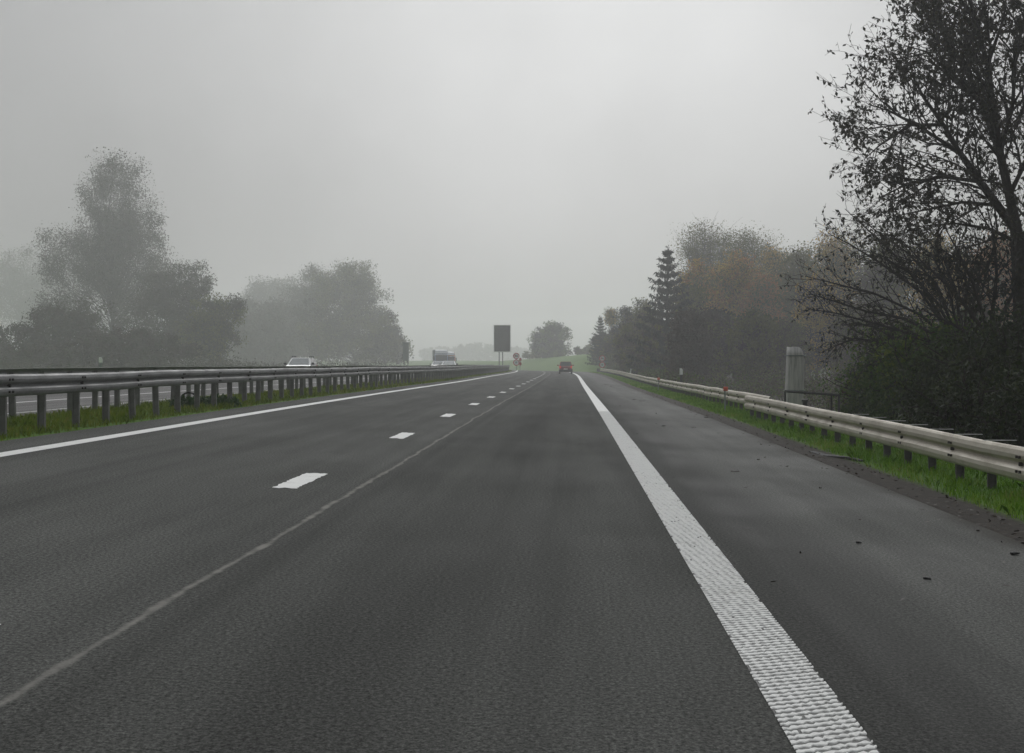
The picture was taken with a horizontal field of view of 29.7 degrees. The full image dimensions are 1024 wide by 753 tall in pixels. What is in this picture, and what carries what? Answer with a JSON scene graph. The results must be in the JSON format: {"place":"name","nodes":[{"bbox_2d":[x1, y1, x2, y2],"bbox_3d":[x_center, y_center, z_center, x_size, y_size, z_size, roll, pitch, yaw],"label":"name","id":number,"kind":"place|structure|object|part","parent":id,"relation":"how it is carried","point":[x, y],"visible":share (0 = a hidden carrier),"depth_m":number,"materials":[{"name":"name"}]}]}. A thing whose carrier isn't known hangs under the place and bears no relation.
{"place":"outdoors","nodes":[
{"label":"outdoors","id":0,"kind":"place"},
{"bbox_2d":[7,372,442,416],"bbox_3d":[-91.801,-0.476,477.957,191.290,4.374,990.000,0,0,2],"label":"opposite road","id":1,"kind":"structure","parent":0,"point":[28,403],"depth_m":59.88,"materials":[{"name":"grey asphalt"}]},
{"bbox_2d":[284,356,316,365],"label":"car","id":2,"kind":"object","parent":1,"relation":"on","point":[309,361],"visible":0.38,"depth_m":140.95,"materials":[{"name":"white paint"}]},
{"bbox_2d":[430,361,442,364],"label":"car","id":3,"kind":"object","parent":1,"relation":"on","point":[435,362],"visible":0.16,"depth_m":262.04,"materials":[{"name":"white paint"}]},
{"bbox_2d":[433,350,448,360],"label":"lorry","id":4,"kind":"object","parent":1,"relation":"on","point":[440,355],"visible":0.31,"depth_m":369.62,"materials":[{"name":"grey paint"}]},
{"bbox_2d":[439,361,457,372],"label":"car","id":5,"kind":"object","parent":1,"relation":"on","point":[449,363],"visible":0.27,"depth_m":225.63,"materials":[{"name":"white paint"}]},
{"bbox_2d":[448,352,456,360],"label":"lorry","id":6,"kind":"object","parent":1,"relation":"on","point":[451,355],"visible":0.13,"depth_m":401.67,"materials":[{"name":"white paint"}]},
{"bbox_2d":[0,370,511,440],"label":"median grass","id":7,"kind":"structure","parent":0,"point":[120,414],"depth_m":38.55,"materials":[{"name":"green plant"}]},
{"bbox_2d":[0,370,1023,752],"bbox_3d":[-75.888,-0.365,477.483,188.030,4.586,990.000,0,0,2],"label":"road","id":8,"kind":"structure","parent":0,"point":[542,562],"depth_m":11.74,"materials":[{"name":"grey asphalt"}]},
{"bbox_2d":[557,362,573,373],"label":"car","id":9,"kind":"object","parent":8,"relation":"on","point":[565,366],"visible":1,"depth_m":235.12,"materials":[{"name":"red paint"}]},
{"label":"rear window","id":10,"kind":"part","parent":9,"relation":"part of","materials":[{"name":"grey glass"}]},
{"bbox_2d":[0,354,1023,541],"bbox_3d":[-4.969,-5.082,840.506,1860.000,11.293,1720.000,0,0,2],"label":"ground","id":11,"kind":"structure","parent":0,"point":[926,494],"depth_m":29.72,"materials":[{"name":"green plant"}]},
{"bbox_2d":[0,242,74,339],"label":"tree","id":12,"kind":"object","parent":11,"relation":"on","point":[21,305],"visible":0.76,"depth_m":865.53,"materials":[{"name":"green plant"}]},
{"bbox_2d":[0,296,115,368],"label":"tree","id":13,"kind":"object","parent":11,"relation":"on","point":[64,326],"visible":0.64,"depth_m":292.17,"materials":[{"name":"green plant"}]},
{"bbox_2d":[99,357,102,367],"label":"delineator","id":14,"kind":"object","parent":11,"relation":"on","point":[100,362],"visible":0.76,"depth_m":128.84},
{"bbox_2d":[25,147,189,358],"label":"tree","id":15,"kind":"object","parent":11,"relation":"on","point":[105,255],"visible":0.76,"depth_m":409.87,"materials":[{"name":"green plant"}]},
{"bbox_2d":[13,325,203,367],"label":"tree","id":16,"kind":"object","parent":11,"relation":"on","point":[144,341],"visible":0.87,"depth_m":271.04,"materials":[{"name":"green plant"}]},
{"bbox_2d":[112,259,219,365],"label":"tree","id":17,"kind":"object","parent":11,"relation":"on","point":[161,299],"visible":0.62,"depth_m":343.62,"materials":[{"name":"green plant"}]},
{"bbox_2d":[168,394,193,408],"bbox_3d":[-7.249,0.696,42.623,0.686,0.636,0.669,0,0,2],"label":"weed","id":18,"kind":"object","parent":11,"relation":"on","point":[188,401],"visible":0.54,"depth_m":42.57,"materials":[{"name":"green plant"}]},
{"bbox_2d":[0,346,395,368],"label":"scrub belt","id":19,"kind":"object","parent":11,"relation":"on","point":[203,363],"visible":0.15,"depth_m":263.90,"materials":[{"name":"green plant"}]},
{"bbox_2d":[191,396,220,403],"bbox_3d":[-7.153,0.701,45.409,0.862,0.584,0.700,0,0,24],"label":"weed","id":20,"kind":"object","parent":11,"relation":"on","point":[202,399],"visible":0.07,"depth_m":45.27,"materials":[{"name":"green plant"}]},
{"bbox_2d":[174,291,248,363],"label":"tree","id":21,"kind":"object","parent":11,"relation":"on","point":[213,332],"visible":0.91,"depth_m":310.94,"materials":[{"name":"green plant"}]},
{"bbox_2d":[203,393,241,406],"bbox_3d":[-6.622,0.685,44.269,0.900,0.634,1.025,0,0,2],"label":"weed","id":22,"kind":"object","parent":11,"relation":"on","point":[224,399],"visible":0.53,"depth_m":44.04,"materials":[{"name":"green plant"}]},
{"bbox_2d":[0,365,472,419],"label":"crash barrier","id":23,"kind":"object","parent":11,"relation":"on","point":[12,404],"visible":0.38,"depth_m":45.87,"materials":[{"name":"metal"}]},
{"bbox_2d":[217,295,262,363],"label":"tree","id":24,"kind":"object","parent":11,"relation":"on","point":[251,304],"visible":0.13,"depth_m":600.50,"materials":[{"name":"green plant"}]},
{"bbox_2d":[0,365,509,435],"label":"crash barrier","id":25,"kind":"object","parent":11,"relation":"on","point":[40,386],"visible":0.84,"depth_m":38.79,"materials":[{"name":"metal"}]},
{"bbox_2d":[240,274,271,364],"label":"tree","id":26,"kind":"object","parent":11,"relation":"on","point":[257,292],"visible":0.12,"depth_m":801.75,"materials":[{"name":"green plant"}]},
{"bbox_2d":[227,308,296,365],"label":"tree","id":27,"kind":"object","parent":11,"relation":"on","point":[270,351],"visible":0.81,"depth_m":539.97,"materials":[{"name":"green plant"}]},
{"bbox_2d":[250,275,286,310],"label":"tree","id":28,"kind":"object","parent":11,"relation":"on","point":[273,284],"visible":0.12,"depth_m":841.16,"materials":[{"name":"green plant"}]},
{"bbox_2d":[249,296,307,357],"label":"tree","id":29,"kind":"object","parent":11,"relation":"on","point":[279,310],"visible":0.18,"depth_m":580.72,"materials":[{"name":"green plant"}]},
{"bbox_2d":[270,274,308,357],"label":"tree","id":30,"kind":"object","parent":11,"relation":"on","point":[281,297],"visible":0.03,"depth_m":781.15,"materials":[{"name":"green plant"}]},
{"bbox_2d":[275,262,337,364],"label":"tree","id":31,"kind":"object","parent":11,"relation":"on","point":[299,295],"visible":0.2,"depth_m":601.57,"materials":[{"name":"green plant"}]},
{"bbox_2d":[280,257,393,365],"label":"tree","id":32,"kind":"object","parent":11,"relation":"on","point":[350,290],"visible":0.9,"depth_m":517.07,"materials":[{"name":"green plant"}]},
{"bbox_2d":[355,310,413,365],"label":"tree","id":33,"kind":"object","parent":11,"relation":"on","point":[385,342],"visible":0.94,"depth_m":478.87,"materials":[{"name":"green plant"}]},
{"bbox_2d":[403,342,408,360],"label":"sign panel","id":34,"kind":"object","parent":11,"relation":"on","point":[405,351],"visible":0.86,"depth_m":300.53,"materials":[{"name":"grey metal"}]},
{"bbox_2d":[418,346,456,360],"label":"tree","id":35,"kind":"object","parent":11,"relation":"on","point":[425,354],"visible":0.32,"depth_m":1496.22,"materials":[{"name":"green plant"}]},
{"bbox_2d":[451,342,503,360],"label":"tree","id":36,"kind":"object","parent":11,"relation":"on","point":[468,350],"visible":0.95,"depth_m":1446.44,"materials":[{"name":"green plant"}]},
{"bbox_2d":[494,325,510,364],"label":"sign panel","id":37,"kind":"object","parent":11,"relation":"on","point":[502,338],"visible":0.95,"depth_m":330.08,"materials":[{"name":"grey metal"}]},
{"bbox_2d":[484,345,530,360],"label":"tree","id":38,"kind":"object","parent":11,"relation":"on","point":[508,356],"visible":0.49,"depth_m":1496.90,"materials":[{"name":"green plant"}]},
{"bbox_2d":[513,353,519,370],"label":"road sign","id":39,"kind":"object","parent":11,"relation":"on","point":[516,362],"visible":0.98,"depth_m":284.06,"materials":[{"name":"metal"}]},
{"bbox_2d":[522,351,541,358],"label":"bush","id":40,"kind":"object","parent":11,"relation":"on","point":[525,355],"visible":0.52,"depth_m":519.84,"materials":[{"name":"green plant"}]},
{"bbox_2d":[527,319,572,357],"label":"tree","id":41,"kind":"object","parent":11,"relation":"on","point":[553,336],"visible":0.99,"depth_m":498.22,"materials":[{"name":"green plant"}]},
{"bbox_2d":[573,346,580,354],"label":"tree","id":42,"kind":"object","parent":11,"relation":"on","point":[577,350],"visible":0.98,"depth_m":519.37,"materials":[{"name":"green plant"}]},
{"bbox_2d":[580,346,586,354],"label":"tree","id":43,"kind":"object","parent":11,"relation":"on","point":[583,351],"visible":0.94,"depth_m":519.17,"materials":[{"name":"green plant"}]},
{"bbox_2d":[585,344,593,353],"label":"tree","id":44,"kind":"object","parent":11,"relation":"on","point":[588,346],"visible":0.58,"depth_m":519.00,"materials":[{"name":"green plant"}]},
{"bbox_2d":[585,316,607,366],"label":"fir tree","id":45,"kind":"object","parent":11,"relation":"on","point":[599,341],"visible":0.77,"depth_m":329.44,"materials":[{"name":"green plant"}]},
{"bbox_2d":[589,331,607,361],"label":"tree","id":46,"kind":"object","parent":11,"relation":"on","point":[595,347],"visible":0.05,"depth_m":338.92,"materials":[{"name":"green plant"}]},
{"bbox_2d":[599,355,604,368],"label":"road sign","id":47,"kind":"object","parent":11,"relation":"on","point":[602,363],"visible":0.95,"depth_m":291.68,"materials":[{"name":"grey metal"}]},
{"bbox_2d":[599,328,617,367],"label":"tree","id":48,"kind":"object","parent":11,"relation":"on","point":[606,352],"visible":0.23,"depth_m":304.17,"materials":[{"name":"green plant"}]},
{"bbox_2d":[602,307,618,330],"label":"tree","id":49,"kind":"object","parent":11,"relation":"on","point":[610,321],"visible":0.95,"depth_m":329.09,"materials":[{"name":"green plant"}]},
{"bbox_2d":[609,306,634,365],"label":"tree","id":50,"kind":"object","parent":11,"relation":"on","point":[626,312],"visible":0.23,"depth_m":289.04,"materials":[{"name":"green plant"}]},
{"bbox_2d":[612,318,651,371],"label":"tree","id":51,"kind":"object","parent":11,"relation":"on","point":[625,345],"visible":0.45,"depth_m":233.55,"materials":[{"name":"green plant"}]},
{"bbox_2d":[630,297,651,321],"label":"tree","id":52,"kind":"object","parent":11,"relation":"on","point":[639,309],"visible":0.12,"depth_m":269.13,"materials":[{"name":"green plant"}]},
{"bbox_2d":[632,310,656,327],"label":"tree","id":53,"kind":"object","parent":11,"relation":"on","point":[641,321],"visible":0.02,"depth_m":244.49,"materials":[{"name":"green plant"}]},
{"bbox_2d":[625,245,695,374],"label":"fir tree","id":54,"kind":"object","parent":11,"relation":"on","point":[660,314],"visible":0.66,"depth_m":203.85,"materials":[{"name":"green plant"}]},
{"bbox_2d":[680,368,682,382],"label":"delineator","id":55,"kind":"object","parent":11,"relation":"on","point":[681,374],"visible":0.72,"depth_m":119.71,"materials":[{"name":"white plastic"}]},
{"bbox_2d":[597,368,769,410],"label":"crash barrier","id":56,"kind":"object","parent":11,"relation":"on","point":[705,392],"visible":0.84,"depth_m":85.99,"materials":[{"name":"metal"}]},
{"bbox_2d":[669,277,714,327],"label":"tree","id":57,"kind":"object","parent":11,"relation":"on","point":[696,293],"visible":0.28,"depth_m":213.56,"materials":[{"name":"green plant"}]},
{"bbox_2d":[670,253,727,311],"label":"tree","id":58,"kind":"object","parent":11,"relation":"on","point":[696,273],"visible":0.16,"depth_m":233.65,"materials":[{"name":"green plant"}]},
{"bbox_2d":[669,216,747,304],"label":"tree","id":59,"kind":"object","parent":11,"relation":"on","point":[709,246],"visible":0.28,"depth_m":273.35,"materials":[{"name":"green plant"}]},
{"bbox_2d":[723,387,727,410],"bbox_3d":[6.899,0.762,62.325,0.150,0.860,0.070,0,0,2],"label":"marker stake","id":60,"kind":"object","parent":11,"relation":"on","point":[725,389],"visible":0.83,"depth_m":62.31,"materials":[{"name":"white plastic"}]},
{"bbox_2d":[603,363,852,412],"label":"undergrowth","id":61,"kind":"object","parent":11,"relation":"on","point":[776,388],"visible":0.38,"depth_m":134.95,"materials":[{"name":"green plant"}]},
{"bbox_2d":[705,247,763,379],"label":"tree","id":62,"kind":"object","parent":11,"relation":"on","point":[732,296],"visible":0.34,"depth_m":223.18,"materials":[{"name":"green plant"}]},
{"bbox_2d":[714,224,788,285],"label":"tree","id":63,"kind":"object","parent":11,"relation":"on","point":[745,248],"visible":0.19,"depth_m":253.33,"materials":[{"name":"green plant"}]},
{"bbox_2d":[737,268,787,320],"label":"tree","id":64,"kind":"object","parent":11,"relation":"on","point":[764,298],"visible":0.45,"depth_m":218.55,"materials":[{"name":"green plant"}]},
{"bbox_2d":[752,241,791,380],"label":"tree","id":65,"kind":"object","parent":11,"relation":"on","point":[771,258],"visible":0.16,"depth_m":238.26,"materials":[{"name":"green plant"}]},
{"bbox_2d":[784,347,805,404],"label":"pillar","id":66,"kind":"structure","parent":11,"relation":"on","point":[795,366],"depth_m":57.61,"materials":[{"name":"grey concrete"}]},
{"bbox_2d":[768,240,823,344],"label":"tree","id":67,"kind":"object","parent":11,"relation":"on","point":[791,263],"visible":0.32,"depth_m":223.24,"materials":[{"name":"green plant"}]},
{"bbox_2d":[784,390,839,420],"bbox_3d":[8.129,0.893,52.290,1.517,1.056,0.170,0,0,2],"label":"hand rail","id":68,"kind":"object","parent":11,"relation":"on","point":[805,401],"visible":0.66,"depth_m":52.26,"materials":[{"name":"grey metal"}]},
{"bbox_2d":[609,387,1023,599],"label":"litter","id":69,"kind":"object","parent":11,"relation":"on","point":[787,443],"visible":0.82,"depth_m":26.03,"materials":[{"name":"brown plant"}]},
{"bbox_2d":[790,267,847,377],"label":"tree","id":70,"kind":"object","parent":11,"relation":"on","point":[816,322],"visible":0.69,"depth_m":188.28,"materials":[{"name":"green plant"}]},
{"bbox_2d":[797,224,869,373],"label":"tree","id":71,"kind":"object","parent":11,"relation":"on","point":[835,258],"visible":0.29,"depth_m":207.99,"materials":[{"name":"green plant"}]},
{"bbox_2d":[809,451,864,460],"bbox_3d":[5.404,1.329,32.403,0.229,0.034,3.126,0,0,-7],"label":"torn strip","id":72,"kind":"object","parent":11,"relation":"on","point":[835,456],"visible":0.96,"depth_m":32.16,"materials":[{"name":"rubber"}]},
{"bbox_2d":[824,296,881,387],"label":"tree","id":73,"kind":"object","parent":11,"relation":"on","point":[845,357],"visible":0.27,"depth_m":158.88,"materials":[{"name":"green plant"}]},
{"bbox_2d":[817,312,936,416],"bbox_3d":[11.071,0.097,55.331,4.520,4.062,4.052,0,0,2],"label":"bush","id":74,"kind":"object","parent":11,"relation":"on","point":[852,406],"visible":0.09,"depth_m":54.94,"materials":[{"name":"green plant"}]},
{"bbox_2d":[847,230,915,327],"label":"tree","id":75,"kind":"object","parent":11,"relation":"on","point":[865,279],"visible":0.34,"depth_m":192.86,"materials":[{"name":"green plant"}]},
{"bbox_2d":[744,396,1023,488],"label":"crash barrier","id":76,"kind":"object","parent":11,"relation":"on","point":[993,460],"visible":0.89,"depth_m":29.54,"materials":[{"name":"metal"}]},
{"bbox_2d":[779,172,1010,392],"bbox_3d":[9.445,-1.721,53.069,7.079,8.119,6.863,0,1,42],"label":"tree","id":77,"kind":"object","parent":11,"relation":"on","point":[898,274],"visible":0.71,"depth_m":52.84,"materials":[{"name":"brown plant"}]},
{"bbox_2d":[883,306,935,354],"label":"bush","id":78,"kind":"object","parent":11,"relation":"on","point":[910,319],"visible":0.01,"depth_m":138.77,"materials":[{"name":"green plant"}]},
{"bbox_2d":[808,0,1023,323],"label":"tree","id":79,"kind":"object","parent":11,"relation":"on","point":[969,31],"visible":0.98,"depth_m":49.27,"materials":[{"name":"black plant"}]},
{"bbox_2d":[855,304,982,423],"bbox_3d":[10.745,0.153,47.777,4.231,3.910,3.892,0,0,2],"label":"bush","id":80,"kind":"object","parent":11,"relation":"on","point":[891,377],"visible":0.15,"depth_m":47.51,"materials":[{"name":"green plant"}]},
{"bbox_2d":[898,402,957,425],"bbox_3d":[8.126,0.979,36.747,1.659,1.398,1.532,0,0,2],"label":"bush","id":81,"kind":"object","parent":11,"relation":"on","point":[911,416],"visible":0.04,"depth_m":36.59,"materials":[{"name":"green plant"}]},
{"bbox_2d":[891,230,981,326],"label":"tree","id":82,"kind":"object","parent":11,"relation":"on","point":[939,285],"visible":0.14,"depth_m":182.97,"materials":[{"name":"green plant"}]},
{"bbox_2d":[867,167,1023,354],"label":"tree","id":83,"kind":"object","parent":11,"relation":"on","point":[960,273],"visible":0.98,"depth_m":47.00,"materials":[{"name":"black plant"}]},
{"bbox_2d":[892,301,1023,423],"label":"bush","id":84,"kind":"object","parent":11,"relation":"on","point":[911,391],"visible":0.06,"depth_m":42.55,"materials":[{"name":"green plant"}]},
{"bbox_2d":[897,363,1023,446],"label":"bush","id":85,"kind":"object","parent":11,"relation":"on","point":[949,405],"visible":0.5,"depth_m":32.65,"materials":[{"name":"green plant"}]},
{"bbox_2d":[931,300,1002,333],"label":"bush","id":86,"kind":"object","parent":11,"relation":"on","point":[986,311],"visible":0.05,"depth_m":108.49,"materials":[{"name":"plant"}]},
{"bbox_2d":[919,302,1023,442],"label":"bush","id":87,"kind":"object","parent":11,"relation":"on","point":[992,357],"visible":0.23,"depth_m":37.63,"materials":[{"name":"green plant"}]},
{"bbox_2d":[954,227,1012,324],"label":"tree","id":88,"kind":"object","parent":11,"relation":"on","point":[1000,306],"visible":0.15,"depth_m":172.44,"materials":[{"name":"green plant"}]},
{"bbox_2d":[958,349,1023,446],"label":"bush","id":89,"kind":"object","parent":11,"relation":"on","point":[1011,426],"visible":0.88,"depth_m":30.79,"materials":[{"name":"green plant"}]},
{"bbox_2d":[970,301,1023,365],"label":"bush","id":90,"kind":"object","parent":11,"relation":"on","point":[1018,311],"visible":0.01,"depth_m":45.09,"materials":[{"name":"green plant"}]},
{"bbox_2d":[0,0,1023,360],"label":"sky","id":91,"kind":"structure","parent":0,"point":[522,165],"materials":[{"name":"grey"}]},
{"bbox_2d":[590,371,1023,520],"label":"verge grass","id":92,"kind":"structure","parent":0,"point":[738,413],"depth_m":31.16,"materials":[{"name":"green plant"}]}
]}

